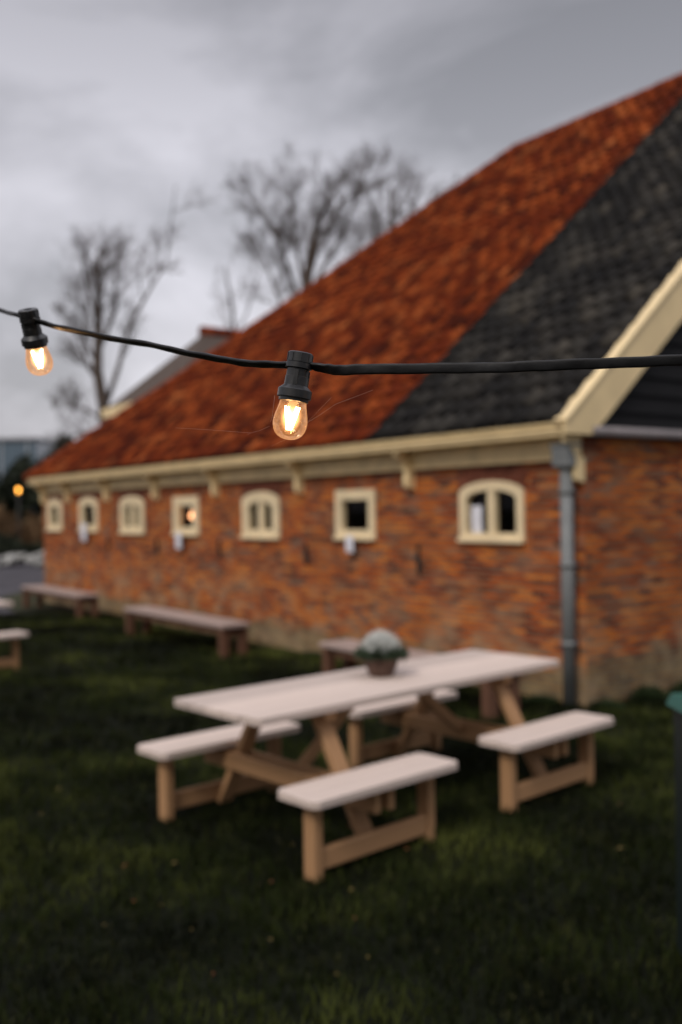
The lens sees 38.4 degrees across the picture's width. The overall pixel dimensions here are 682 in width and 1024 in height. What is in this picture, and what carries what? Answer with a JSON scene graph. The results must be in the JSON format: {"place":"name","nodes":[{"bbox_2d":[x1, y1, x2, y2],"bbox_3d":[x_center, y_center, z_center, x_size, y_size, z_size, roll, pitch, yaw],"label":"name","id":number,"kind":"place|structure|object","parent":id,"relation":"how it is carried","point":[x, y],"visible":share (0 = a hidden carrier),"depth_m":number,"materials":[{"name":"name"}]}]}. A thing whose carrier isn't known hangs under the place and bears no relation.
{"place":"outdoors","nodes":[
{"label":"outdoors","id":0,"kind":"place"},
{"bbox_2d":[0,561,44,613],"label":"road","id":1,"kind":"structure","parent":0,"point":[14,579],"depth_m":27.87,"materials":[{"name":"grey asphalt"}]},
{"bbox_2d":[17,488,20,541],"bbox_3d":[-13.142,0.465,40.001,0.220,2.907,0.220,-1,0,0],"label":"street lamp","id":2,"kind":"object","parent":1,"relation":"on","point":[18,504],"visible":0.76,"depth_m":39.97,"materials":[{"name":"metal"}]},
{"bbox_2d":[0,533,43,556],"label":"hedge","id":3,"kind":"object","parent":1,"relation":"on","point":[12,544],"visible":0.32,"depth_m":38.28,"materials":[{"name":"green plant"}]},
{"bbox_2d":[0,550,43,567],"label":"rubble","id":4,"kind":"object","parent":1,"relation":"on","point":[36,559],"visible":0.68,"depth_m":34.22,"materials":[{"name":"stone"}]},
{"bbox_2d":[0,534,59,611],"bbox_3d":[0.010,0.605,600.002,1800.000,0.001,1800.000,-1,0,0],"label":"ground","id":5,"kind":"structure","parent":0,"point":[16,598],"depth_m":20.20,"materials":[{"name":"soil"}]},
{"bbox_2d":[0,450,43,537],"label":"tall hedge","id":6,"kind":"object","parent":5,"relation":"on","point":[12,480],"visible":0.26,"depth_m":52.45,"materials":[{"name":"green plant"}]},
{"bbox_2d":[0,502,43,546],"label":"reed bed","id":7,"kind":"object","parent":5,"relation":"on","point":[36,533],"visible":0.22,"depth_m":43.57,"materials":[{"name":"brown plant"}]},
{"bbox_2d":[0,437,54,516],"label":"glasshouse","id":8,"kind":"structure","parent":5,"relation":"on","point":[11,449],"depth_m":112.98,"materials":[{"name":"glass"}]},
{"bbox_2d":[43,177,220,453],"bbox_3d":[-7.649,-5.424,36.086,7.116,12.855,4.183,-1,0,0],"label":"bare tree","id":9,"kind":"object","parent":5,"relation":"on","point":[103,397],"visible":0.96,"depth_m":35.72,"materials":[{"name":"brown plant"}]},
{"bbox_2d":[205,231,268,329],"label":"bare tree","id":10,"kind":"object","parent":5,"relation":"on","point":[232,312],"visible":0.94,"depth_m":49.83,"materials":[{"name":"brown plant"}]},
{"bbox_2d":[219,136,410,305],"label":"bare tree","id":11,"kind":"object","parent":5,"relation":"on","point":[312,254],"visible":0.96,"depth_m":46.14,"materials":[{"name":"brown plant"}]},
{"bbox_2d":[335,135,471,245],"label":"bare tree","id":12,"kind":"object","parent":5,"relation":"on","point":[393,223],"visible":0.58,"depth_m":51.77,"materials":[{"name":"brown plant"}]},
{"bbox_2d":[24,434,77,506],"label":"evergreen shrub","id":13,"kind":"object","parent":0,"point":[45,456],"visible":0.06,"depth_m":40.44,"materials":[{"name":"green plant"}]},
{"bbox_2d":[101,326,240,417],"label":"thatched house","id":14,"kind":"structure","parent":0,"point":[208,339],"depth_m":29.13,"materials":[{"name":"brick"}]},
{"bbox_2d":[0,605,681,1023],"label":"lawn","id":15,"kind":"structure","parent":0,"point":[274,975],"depth_m":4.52,"materials":[{"name":"plant"}]},
{"bbox_2d":[0,600,28,669],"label":"picnic table","id":16,"kind":"object","parent":15,"relation":"on","point":[14,638],"visible":0.98,"depth_m":11.31,"materials":[{"name":"beige wood"}]},
{"bbox_2d":[22,585,99,618],"bbox_3d":[-5.177,1.630,17.970,0.393,0.415,3.010,-1,0,-36],"label":"bench","id":17,"kind":"object","parent":15,"relation":"on","point":[80,598],"depth_m":17.44,"materials":[{"name":"wood"}]},
{"bbox_2d":[124,606,249,657],"bbox_3d":[-2.156,1.593,13.282,0.393,0.415,3.010,-1,0,-36],"label":"bench","id":18,"kind":"object","parent":15,"relation":"on","point":[225,629],"depth_m":12.71,"materials":[{"name":"wood"}]},
{"bbox_2d":[299,650,321,658],"bbox_3d":[-0.346,1.742,11.962,0.356,0.120,0.356,-1,0,0],"label":"weed clump","id":19,"kind":"object","parent":15,"relation":"on","point":[315,653],"visible":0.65,"depth_m":11.91,"materials":[{"name":"green plant"}]},
{"bbox_2d":[23,73,681,708],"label":"barn","id":20,"kind":"structure","parent":15,"relation":"on","point":[561,241],"depth_m":11.57,"materials":[{"name":"brick"}]},
{"bbox_2d":[45,499,62,530],"bbox_3d":[-5.732,0.059,19.666,0.120,0.648,0.850,-1,0,-36],"label":"window","id":21,"kind":"structure","parent":20,"relation":"in","point":[54,506],"depth_m":19.73,"materials":[{"name":"paint"}]},
{"bbox_2d":[81,523,85,540],"bbox_3d":[-4.778,0.371,18.194,0.009,0.320,0.250,-1,0,-35],"label":"notice","id":22,"kind":"object","parent":20,"relation":"attached to","point":[83,531],"visible":1,"depth_m":18.19,"materials":[{"name":"white paper"}]},
{"bbox_2d":[77,497,98,531],"bbox_3d":[-4.675,0.045,18.190,0.120,0.648,0.920,-1,0,-36],"label":"window","id":23,"kind":"structure","parent":20,"relation":"in","point":[88,506],"depth_m":18.22,"materials":[{"name":"paint"}]},
{"bbox_2d":[118,496,144,534],"bbox_3d":[-3.527,0.051,16.596,0.120,0.648,0.990,-1,0,-36],"label":"window","id":24,"kind":"structure","parent":20,"relation":"in","point":[132,508],"depth_m":16.56,"materials":[{"name":"paint"}]},
{"bbox_2d":[175,532,180,548],"bbox_3d":[-2.490,0.437,15.010,0.009,0.250,0.190,-1,0,-35],"label":"notice","id":25,"kind":"object","parent":20,"relation":"attached to","point":[178,539],"visible":1,"depth_m":15.00,"materials":[{"name":"white paper"}]},
{"bbox_2d":[171,496,199,535],"bbox_3d":[-2.358,0.061,14.967,0.120,0.598,0.860,-1,0,-36],"label":"window","id":26,"kind":"structure","parent":20,"relation":"in","point":[186,517],"depth_m":14.99,"materials":[{"name":"paint"}]},
{"bbox_2d":[240,492,280,539],"bbox_3d":[-1.071,0.044,13.177,0.120,0.638,0.970,-1,0,-36],"label":"window","id":27,"kind":"structure","parent":20,"relation":"in","point":[260,510],"depth_m":13.15,"materials":[{"name":"paint"}]},
{"bbox_2d":[345,536,353,551],"bbox_3d":[0.099,0.374,11.403,0.009,0.190,0.150,-1,0,-35],"label":"notice","id":28,"kind":"object","parent":20,"relation":"attached to","point":[349,543],"visible":1,"depth_m":11.40,"materials":[{"name":"white paper"}]},
{"bbox_2d":[333,489,376,540],"bbox_3d":[0.174,0.033,11.442,0.120,0.588,0.780,-1,0,-36],"label":"window","id":29,"kind":"structure","parent":20,"relation":"in","point":[355,510],"depth_m":11.47,"materials":[{"name":"paint"}]},
{"bbox_2d":[471,506,482,532],"bbox_3d":[1.362,0.072,9.826,0.009,0.270,0.150,-1,0,-35],"label":"notice","id":30,"kind":"object","parent":20,"relation":"attached to","point":[476,515],"visible":1,"depth_m":9.82,"materials":[{"name":"white paper"}]},
{"bbox_2d":[457,481,525,543],"bbox_3d":[1.480,-0.003,9.622,0.120,0.608,0.900,-1,0,-36],"label":"window","id":31,"kind":"structure","parent":20,"relation":"in","point":[502,503],"depth_m":9.59,"materials":[{"name":"paint"}]},
{"bbox_2d":[137,649,613,882],"bbox_3d":[0.278,1.396,6.021,2.573,0.760,1.614,-1,0,-43],"label":"picnic table","id":32,"kind":"object","parent":15,"relation":"on","point":[328,704],"visible":0.98,"depth_m":5.74,"materials":[{"name":"beige wood"}]},
{"bbox_2d":[352,629,410,677],"bbox_3d":[0.251,0.864,6.080,0.371,0.302,0.383,-1,0,0],"label":"flower bowl","id":33,"kind":"object","parent":32,"relation":"on","point":[381,653],"visible":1,"depth_m":6.00,"materials":[{"name":"ceramic"}]},
{"bbox_2d":[319,639,522,719],"bbox_3d":[0.673,1.556,9.342,0.393,0.415,2.554,-1,0,-36],"label":"bench","id":34,"kind":"object","parent":15,"relation":"on","point":[333,650],"depth_m":9.62,"materials":[{"name":"wood"}]},
{"bbox_2d":[522,694,559,706],"bbox_3d":[1.822,1.718,8.939,0.371,0.121,0.393,-1,0,0],"label":"weed clump","id":35,"kind":"object","parent":15,"relation":"on","point":[533,698],"visible":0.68,"depth_m":8.89,"materials":[{"name":"green plant"}]},
{"bbox_2d":[590,698,625,711],"bbox_3d":[2.343,1.713,8.698,0.367,0.112,0.366,-1,0,-22],"label":"weed clump","id":36,"kind":"object","parent":15,"relation":"on","point":[604,702],"visible":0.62,"depth_m":8.64,"materials":[{"name":"green plant"}]},
{"bbox_2d":[627,684,670,702],"bbox_3d":[2.809,1.670,9.103,0.534,0.167,0.543,-1,0,0],"label":"weed clump","id":37,"kind":"object","parent":15,"relation":"on","point":[656,692],"visible":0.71,"depth_m":8.98,"materials":[{"name":"green plant"}]},
{"bbox_2d":[666,693,681,954],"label":"waste bin","id":38,"kind":"object","parent":15,"relation":"on","point":[674,700],"visible":1,"depth_m":3.83,"materials":[{"name":"green plastic"}]},
{"bbox_2d":[668,680,681,692],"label":"weed clump","id":39,"kind":"object","parent":15,"relation":"on","point":[678,687],"visible":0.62,"depth_m":9.35,"materials":[{"name":"green plant"}]},
{"bbox_2d":[0,307,681,439],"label":"string light","id":40,"kind":"object","parent":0,"point":[293,390],"visible":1,"depth_m":1.25,"materials":[{"name":"black plastic"}]},
{"bbox_2d":[185,390,371,453],"bbox_3d":[-0.088,-0.112,1.259,0.259,0.084,0.018,-1,0,5],"label":"spider silk","id":41,"kind":"object","parent":40,"relation":"hanging from","point":[306,422],"visible":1,"depth_m":1.26,"materials":[{"name":"beige"}]},
{"bbox_2d":[0,0,681,440],"label":"sky","id":42,"kind":"structure","parent":0,"point":[107,107],"materials":[{"name":"grey"}]}
]}

